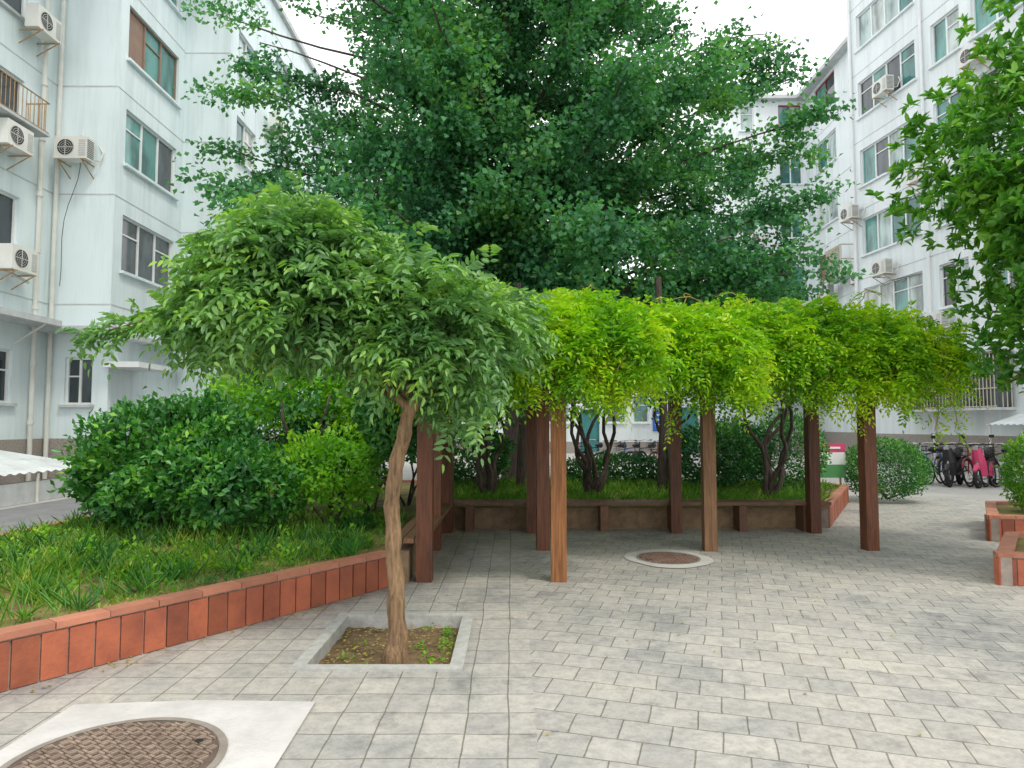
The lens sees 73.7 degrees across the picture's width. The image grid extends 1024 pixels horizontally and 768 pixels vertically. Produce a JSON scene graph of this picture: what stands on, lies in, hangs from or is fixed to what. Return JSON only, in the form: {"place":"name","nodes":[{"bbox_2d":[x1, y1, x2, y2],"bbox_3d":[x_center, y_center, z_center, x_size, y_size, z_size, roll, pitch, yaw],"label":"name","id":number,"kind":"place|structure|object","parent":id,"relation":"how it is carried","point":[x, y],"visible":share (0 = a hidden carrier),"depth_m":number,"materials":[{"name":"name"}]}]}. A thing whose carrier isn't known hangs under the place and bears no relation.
{"place":"outdoors","nodes":[
{"label":"outdoors","id":0,"kind":"place"},
{"bbox_2d":[0,462,312,532],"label":"asphalt path","id":1,"kind":"structure","parent":0,"point":[44,511],"depth_m":11.63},
{"bbox_2d":[0,529,538,767],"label":"pavement","id":2,"kind":"structure","parent":0,"point":[478,711],"depth_m":3.95,"materials":[{"name":"grey stone"}]},
{"bbox_2d":[0,700,315,767],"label":"manhole cover","id":3,"kind":"object","parent":2,"relation":"on","point":[210,734],"visible":1,"depth_m":3.26,"materials":[{"name":"concrete"}]},
{"bbox_2d":[288,613,473,671],"bbox_3d":[-0.830,1.834,4.775,1.060,0.125,1.250,0,-3,0],"label":"tree pit","id":4,"kind":"object","parent":2,"relation":"in","point":[313,657],"visible":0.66,"depth_m":4.82,"materials":[{"name":"soil"}]},
{"bbox_2d":[55,170,569,663],"bbox_3d":[-1.319,0.276,5.219,3.639,3.327,2.652,0,-3,0],"label":"pagoda tree","id":5,"kind":"object","parent":4,"relation":"in","point":[301,282],"visible":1,"depth_m":4.43,"materials":[{"name":"green plant"}]},
{"bbox_2d":[339,623,458,663],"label":"pit weeds","id":6,"kind":"object","parent":4,"relation":"in","point":[442,644],"visible":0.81,"depth_m":4.75,"materials":[{"name":"green plant"}]},
{"bbox_2d":[0,480,848,691],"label":"planter wall","id":7,"kind":"structure","parent":2,"relation":"on","point":[40,650],"depth_m":4.67,"materials":[{"name":"brick"}]},
{"bbox_2d":[0,483,837,641],"bbox_3d":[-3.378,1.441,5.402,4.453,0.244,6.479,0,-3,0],"label":"grass","id":8,"kind":"structure","parent":7,"relation":"in","point":[198,545],"depth_m":6.14,"materials":[{"name":"green plant"}]},
{"bbox_2d":[46,387,307,534],"bbox_3d":[-3.687,0.906,7.797,3.059,1.748,2.113,-1,-4,23],"label":"round shrub","id":9,"kind":"object","parent":8,"relation":"on","point":[203,467],"visible":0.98,"depth_m":7.27,"materials":[{"name":"green plant"}]},
{"bbox_2d":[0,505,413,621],"bbox_3d":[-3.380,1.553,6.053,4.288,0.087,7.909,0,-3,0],"label":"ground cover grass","id":10,"kind":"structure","parent":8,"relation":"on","point":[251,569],"depth_m":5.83,"materials":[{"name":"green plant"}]},
{"bbox_2d":[143,370,387,523],"bbox_3d":[-2.943,0.627,8.477,3.005,2.403,2.213,0,-3,0],"label":"understory tree","id":11,"kind":"object","parent":8,"relation":"on","point":[283,410],"visible":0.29,"depth_m":8.36,"materials":[{"name":"green plant"}]},
{"bbox_2d":[201,352,416,526],"bbox_3d":[-2.781,0.555,9.664,4.454,2.662,2.896,-3,-5,45],"label":"tall shrub","id":12,"kind":"object","parent":8,"relation":"on","point":[354,453],"visible":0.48,"depth_m":8.32,"materials":[{"name":"green plant"}]},
{"bbox_2d":[201,367,461,508],"bbox_3d":[-2.392,0.623,10.775,5.600,2.675,3.245,-3,-5,41],"label":"tall shrub","id":13,"kind":"object","parent":8,"relation":"on","point":[382,436],"visible":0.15,"depth_m":8.85,"materials":[{"name":"green plant"}]},
{"bbox_2d":[0,517,982,735],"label":"fallen leaves","id":14,"kind":"object","parent":8,"relation":"on","point":[127,598],"visible":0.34,"depth_m":4.88,"materials":[{"name":"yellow plant"}]},
{"bbox_2d":[470,387,526,494],"bbox_3d":[-0.461,0.553,11.577,2.817,2.913,2.816,0,-3,0],"label":"understory tree","id":15,"kind":"object","parent":8,"relation":"on","point":[490,483],"visible":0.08,"depth_m":11.47,"materials":[{"name":"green plant"}]},
{"bbox_2d":[454,424,682,484],"bbox_3d":[0.964,1.429,13.841,5.327,1.432,1.454,0,-3,-6],"label":"dark shrub","id":16,"kind":"object","parent":8,"relation":"on","point":[504,460],"visible":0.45,"depth_m":13.63,"materials":[{"name":"green plant"}]},
{"bbox_2d":[475,275,667,493],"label":"bare tree trunks","id":17,"kind":"object","parent":8,"relation":"on","point":[662,472],"visible":0.41,"depth_m":12.35,"materials":[{"name":"brown plant"}]},
{"bbox_2d":[508,364,667,498],"bbox_3d":[1.386,0.416,11.476,3.054,3.181,2.978,-3,-5,44],"label":"understory tree","id":18,"kind":"object","parent":8,"relation":"on","point":[587,465],"visible":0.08,"depth_m":11.25,"materials":[{"name":"brown plant"}]},
{"bbox_2d":[454,475,842,509],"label":"grass","id":19,"kind":"structure","parent":8,"relation":"on","point":[575,490],"depth_m":11.37,"materials":[{"name":"green plant"}]},
{"bbox_2d":[632,364,736,479],"bbox_3d":[3.083,0.514,12.870,3.265,3.134,2.568,0,-3,0],"label":"understory tree","id":20,"kind":"object","parent":8,"relation":"on","point":[654,415],"visible":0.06,"depth_m":13.01,"materials":[{"name":"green plant"}]},
{"bbox_2d":[665,416,777,488],"bbox_3d":[3.869,1.292,12.397,2.299,1.520,1.608,2,-4,-35],"label":"dark shrub","id":21,"kind":"object","parent":8,"relation":"on","point":[736,466],"visible":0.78,"depth_m":12.00,"materials":[{"name":"green plant"}]},
{"bbox_2d":[667,359,849,499],"bbox_3d":[4.107,0.488,11.010,3.606,2.974,2.857,0,-3,0],"label":"understory tree","id":22,"kind":"object","parent":8,"relation":"on","point":[770,476],"visible":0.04,"depth_m":11.04,"materials":[{"name":"brown plant"}]},
{"bbox_2d":[746,407,831,488],"bbox_3d":[5.149,1.250,12.853,1.682,1.663,1.568,0,-3,0],"label":"round shrub","id":23,"kind":"object","parent":8,"relation":"on","point":[799,428],"visible":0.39,"depth_m":12.52,"materials":[{"name":"green plant"}]},
{"bbox_2d":[0,453,1023,509],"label":"ground","id":24,"kind":"structure","parent":0,"point":[956,489],"depth_m":16.34,"materials":[{"name":"concrete"}]},
{"bbox_2d":[0,450,72,506],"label":"basement awning","id":25,"kind":"object","parent":24,"relation":"on","point":[16,493],"visible":0.64,"depth_m":13.46,"materials":[{"name":"plastic"}]},
{"bbox_2d":[0,0,362,483],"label":"walls","id":26,"kind":"structure","parent":24,"relation":"on","point":[96,47],"depth_m":17.68,"materials":[{"name":"white paint"}]},
{"bbox_2d":[0,118,33,169],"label":"air conditioner","id":27,"kind":"object","parent":26,"relation":"attached to","point":[16,138],"visible":1,"depth_m":15.47,"materials":[{"name":"white metal"}]},
{"bbox_2d":[0,243,37,289],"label":"air conditioner","id":28,"kind":"object","parent":26,"relation":"attached to","point":[21,261],"visible":1,"depth_m":15.51,"materials":[{"name":"white metal"}]},
{"bbox_2d":[18,3,61,56],"bbox_3d":[-11.435,-8.530,16.614,0.590,0.920,0.978,0,-3,0],"label":"air conditioner","id":29,"kind":"object","parent":26,"relation":"attached to","point":[43,23],"visible":1,"depth_m":16.37,"materials":[{"name":"white metal"}]},
{"bbox_2d":[53,136,103,178],"bbox_3d":[-10.971,-5.734,17.305,0.978,0.920,0.590,0,-3,0],"label":"air conditioner","id":30,"kind":"object","parent":26,"relation":"attached to","point":[73,149],"visible":1,"depth_m":17.08,"materials":[{"name":"white metal"}]},
{"bbox_2d":[0,0,344,404],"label":"windows","id":31,"kind":"structure","parent":26,"relation":"attached to","point":[149,153],"depth_m":18.94,"materials":[{"name":"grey glass"}]},
{"bbox_2d":[0,0,353,480],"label":"trim","id":32,"kind":"structure","parent":26,"relation":"attached to","point":[35,322],"depth_m":17.01,"materials":[{"name":"concrete"}]},
{"bbox_2d":[264,112,285,141],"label":"air conditioner","id":33,"kind":"object","parent":26,"relation":"attached to","point":[272,120],"visible":0.38,"depth_m":24.20,"materials":[{"name":"white metal"}]},
{"bbox_2d":[165,0,873,479],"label":"ginkgo tree","id":34,"kind":"object","parent":24,"relation":"on","point":[475,162],"visible":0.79,"depth_m":14.05,"materials":[{"name":"green plant"}]},
{"bbox_2d":[352,387,724,452],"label":"walls","id":35,"kind":"structure","parent":24,"relation":"on","point":[641,431],"depth_m":35.91,"materials":[{"name":"white paint"}]},
{"bbox_2d":[415,396,697,451],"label":"windows","id":36,"kind":"structure","parent":35,"relation":"attached to","point":[594,433],"depth_m":36.07,"materials":[{"name":"teal glass"}]},
{"bbox_2d":[489,423,650,423],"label":"trim","id":37,"kind":"structure","parent":35,"relation":"attached to","point":[617,423],"depth_m":35.84,"materials":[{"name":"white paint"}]},
{"bbox_2d":[653,408,658,430],"bbox_3d":[7.750,1.882,35.887,0.700,1.200,0.050,0,-3,0],"label":"wall sign","id":38,"kind":"object","parent":35,"relation":"attached to","point":[654,427],"visible":0.11,"depth_m":35.86,"materials":[{"name":"blue"}]},
{"bbox_2d":[578,439,612,472],"bbox_3d":[2.564,2.244,21.073,0.610,1.062,1.738,-11,-10,44],"label":"bicycle","id":39,"kind":"object","parent":24,"relation":"on","point":[599,445],"visible":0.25,"depth_m":21.20,"materials":[{"name":"silver metal"}]},
{"bbox_2d":[594,440,636,473],"bbox_3d":[3.140,2.218,20.660,1.738,1.062,0.610,1,-7,-22],"label":"bicycle","id":40,"kind":"object","parent":24,"relation":"on","point":[628,452],"visible":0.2,"depth_m":20.72,"materials":[{"name":"black metal"}]},
{"bbox_2d":[614,439,646,468],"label":"bicycle","id":41,"kind":"object","parent":24,"relation":"on","point":[635,445],"visible":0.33,"depth_m":20.57,"materials":[{"name":"black metal"}]},
{"bbox_2d":[631,439,657,473],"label":"bicycle","id":42,"kind":"object","parent":24,"relation":"on","point":[651,444],"visible":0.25,"depth_m":20.89,"materials":[{"name":"black metal"}]},
{"bbox_2d":[646,440,683,472],"bbox_3d":[4.769,2.241,21.016,1.738,1.062,0.610,2,-10,-35],"label":"bicycle","id":43,"kind":"object","parent":24,"relation":"on","point":[653,452],"visible":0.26,"depth_m":20.74,"materials":[{"name":"black metal"}]},
{"bbox_2d":[679,0,1023,470],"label":"walls","id":44,"kind":"structure","parent":24,"relation":"on","point":[890,35],"depth_m":26.49,"materials":[{"name":"white paint"}]},
{"bbox_2d":[59,163,967,285],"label":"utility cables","id":45,"kind":"object","parent":44,"relation":"attached to","point":[78,177],"visible":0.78,"depth_m":17.32,"materials":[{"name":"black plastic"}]},
{"bbox_2d":[748,234,765,246],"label":"air conditioner","id":46,"kind":"object","parent":44,"relation":"attached to","point":[757,238],"visible":0.33,"depth_m":34.99,"materials":[{"name":"white plastic"}]},
{"bbox_2d":[819,284,838,297],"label":"air conditioner","id":47,"kind":"object","parent":44,"relation":"attached to","point":[830,287],"visible":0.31,"depth_m":31.82,"materials":[{"name":"white plastic"}]},
{"bbox_2d":[680,0,1022,467],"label":"trim","id":48,"kind":"structure","parent":44,"relation":"attached to","point":[993,398],"depth_m":24.91,"materials":[{"name":"white paint"}]},
{"bbox_2d":[839,203,864,230],"bbox_3d":[13.983,-6.848,28.047,0.590,0.920,0.978,0,-3,-7],"label":"air conditioner","id":49,"kind":"object","parent":44,"relation":"attached to","point":[849,213],"visible":1,"depth_m":27.84,"materials":[{"name":"white metal"}]},
{"bbox_2d":[850,270,854,286],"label":"air conditioner","id":50,"kind":"object","parent":44,"relation":"attached to","point":[852,281],"visible":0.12,"depth_m":29.57,"materials":[{"name":"white plastic"}]},
{"bbox_2d":[740,0,1023,451],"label":"windows","id":51,"kind":"structure","parent":44,"relation":"attached to","point":[873,18],"depth_m":26.39,"materials":[{"name":"teal glass"}]},
{"bbox_2d":[871,258,898,285],"bbox_3d":[14.214,-4.265,26.004,0.590,0.920,0.978,0,-3,-7],"label":"air conditioner","id":52,"kind":"object","parent":44,"relation":"attached to","point":[881,267],"visible":1,"depth_m":25.80,"materials":[{"name":"white plastic"}]},
{"bbox_2d":[872,74,899,106],"bbox_3d":[14.263,-11.177,26.017,0.590,0.920,0.978,0,-3,-7],"label":"air conditioner","id":53,"kind":"object","parent":44,"relation":"attached to","point":[883,86],"visible":1,"depth_m":25.86,"materials":[{"name":"white metal"}]},
{"bbox_2d":[906,161,936,192],"bbox_3d":[14.470,-7.284,24.095,0.590,0.920,0.978,0,-3,-7],"label":"air conditioner","id":54,"kind":"object","parent":44,"relation":"attached to","point":[912,181],"visible":0.52,"depth_m":24.16,"materials":[{"name":"white metal"}]},
{"bbox_2d":[923,311,956,337],"bbox_3d":[14.543,-1.978,23.183,0.590,0.920,0.978,0,-3,-7],"label":"air conditioner","id":55,"kind":"object","parent":44,"relation":"attached to","point":[940,317],"visible":0.35,"depth_m":22.89,"materials":[{"name":"white plastic"}]},
{"bbox_2d":[958,41,991,69],"bbox_3d":[14.787,-10.332,21.691,0.590,0.920,0.978,0,-3,-7],"label":"air conditioner","id":56,"kind":"object","parent":44,"relation":"attached to","point":[963,57],"visible":0.56,"depth_m":21.84,"materials":[{"name":"white metal"}]},
{"bbox_2d":[987,413,1023,477],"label":"basement awning","id":57,"kind":"object","parent":44,"relation":"attached to","point":[1017,419],"visible":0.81,"depth_m":20.00,"materials":[{"name":"fabric"}]},
{"bbox_2d":[895,442,930,484],"bbox_3d":[10.268,2.028,17.428,1.738,1.062,0.610,2,-10,-36],"label":"bicycle","id":58,"kind":"object","parent":24,"relation":"on","point":[909,462],"visible":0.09,"depth_m":17.14,"materials":[{"name":"silver metal"}]},
{"bbox_2d":[912,442,944,484],"bbox_3d":[10.567,2.020,17.286,1.738,1.062,0.610,2,-11,-35],"label":"bicycle","id":59,"kind":"object","parent":24,"relation":"on","point":[931,449],"visible":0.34,"depth_m":17.41,"materials":[{"name":"silver metal"}]},
{"bbox_2d":[913,442,956,484],"bbox_3d":[10.868,2.031,17.442,1.738,1.062,0.610,2,-12,-27],"label":"bicycle","id":60,"kind":"object","parent":24,"relation":"on","point":[940,448],"visible":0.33,"depth_m":17.38,"materials":[{"name":"black metal"}]},
{"bbox_2d":[931,434,963,486],"bbox_3d":[10.862,1.888,16.831,1.554,1.260,0.700,3,-8,-45],"label":"electric scooter","id":61,"kind":"object","parent":24,"relation":"on","point":[952,460],"visible":0.97,"depth_m":16.51,"materials":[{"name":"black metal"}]},
{"bbox_2d":[935,442,972,485],"bbox_3d":[11.165,2.015,17.181,1.738,1.062,0.610,2,-11,-32],"label":"bicycle","id":62,"kind":"object","parent":24,"relation":"on","point":[940,461],"visible":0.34,"depth_m":17.22,"materials":[{"name":"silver metal"}]},
{"bbox_2d":[955,443,986,486],"bbox_3d":[11.466,1.996,16.895,1.738,1.062,0.610,3,-10,-38],"label":"bicycle","id":63,"kind":"object","parent":24,"relation":"on","point":[965,460],"visible":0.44,"depth_m":16.56,"materials":[{"name":"metal"}]},
{"bbox_2d":[962,435,996,487],"bbox_3d":[11.413,1.870,16.535,1.554,1.260,0.700,3,-8,-40],"label":"electric scooter","id":64,"kind":"object","parent":24,"relation":"on","point":[979,461],"visible":0.89,"depth_m":16.23,"materials":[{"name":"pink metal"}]},
{"bbox_2d":[980,443,1002,486],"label":"bicycle","id":65,"kind":"object","parent":24,"relation":"on","point":[987,478],"visible":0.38,"depth_m":16.66,"materials":[{"name":"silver metal"}]},
{"bbox_2d":[982,443,1022,486],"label":"bicycle","id":66,"kind":"object","parent":24,"relation":"on","point":[994,460],"visible":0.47,"depth_m":16.51,"materials":[{"name":"metal"}]},
{"bbox_2d":[279,0,846,279],"label":"sky","id":67,"kind":"structure","parent":0,"point":[822,22],"materials":[{"name":"white"}]},
{"bbox_2d":[520,497,1023,767],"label":"pavement","id":68,"kind":"structure","parent":0,"point":[656,690],"depth_m":4.58,"materials":[{"name":"grey stone"}]},
{"bbox_2d":[401,348,896,583],"bbox_3d":[1.725,0.857,8.214,5.850,2.262,3.700,0,-3,0],"label":"pergola","id":69,"kind":"object","parent":68,"relation":"on","point":[438,513],"visible":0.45,"depth_m":8.29,"materials":[{"name":"red wood"}]},
{"bbox_2d":[387,282,989,451],"bbox_3d":[2.055,-0.247,8.239,7.168,2.096,4.655,0,-3,0],"label":"wisteria vine","id":70,"kind":"object","parent":69,"relation":"hanging from","point":[624,343],"visible":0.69,"depth_m":7.49,"materials":[{"name":"green plant"}]},
{"bbox_2d":[624,549,713,567],"bbox_3d":[1.750,1.943,7.648,0.939,0.012,1.010,2,-4,-31],"label":"manhole cover","id":71,"kind":"object","parent":68,"relation":"on","point":[667,558],"visible":1,"depth_m":7.57,"materials":[{"name":"metal"}]},
{"bbox_2d":[820,443,845,483],"bbox_3d":[6.300,1.740,13.516,0.600,1.130,0.060,0,-3,0],"label":"notice board","id":72,"kind":"object","parent":68,"relation":"on","point":[836,468],"visible":0.42,"depth_m":13.51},
{"bbox_2d":[843,436,937,500],"bbox_3d":[7.367,1.646,13.419,1.706,1.266,1.680,0,-3,0],"label":"round shrub","id":73,"kind":"object","parent":68,"relation":"on","point":[917,469],"visible":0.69,"depth_m":13.05,"materials":[{"name":"green plant"}]},
{"bbox_2d":[984,501,1023,541],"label":"planter wall","id":74,"kind":"structure","parent":68,"relation":"on","point":[1001,518],"depth_m":8.79,"materials":[{"name":"brick"}]},
{"bbox_2d":[994,430,1023,510],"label":"shrub","id":75,"kind":"object","parent":74,"relation":"in","point":[1016,457],"visible":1,"depth_m":9.72,"materials":[{"name":"green plant"}]},
{"bbox_2d":[993,531,1023,586],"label":"planter wall","id":76,"kind":"structure","parent":68,"relation":"on","point":[1008,561],"depth_m":6.39,"materials":[{"name":"brick"}]},
{"bbox_2d":[864,0,1023,393],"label":"magnolia tree","id":77,"kind":"object","parent":76,"relation":"in","point":[993,181],"visible":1,"depth_m":7.15,"materials":[{"name":"green plant"}]}
]}

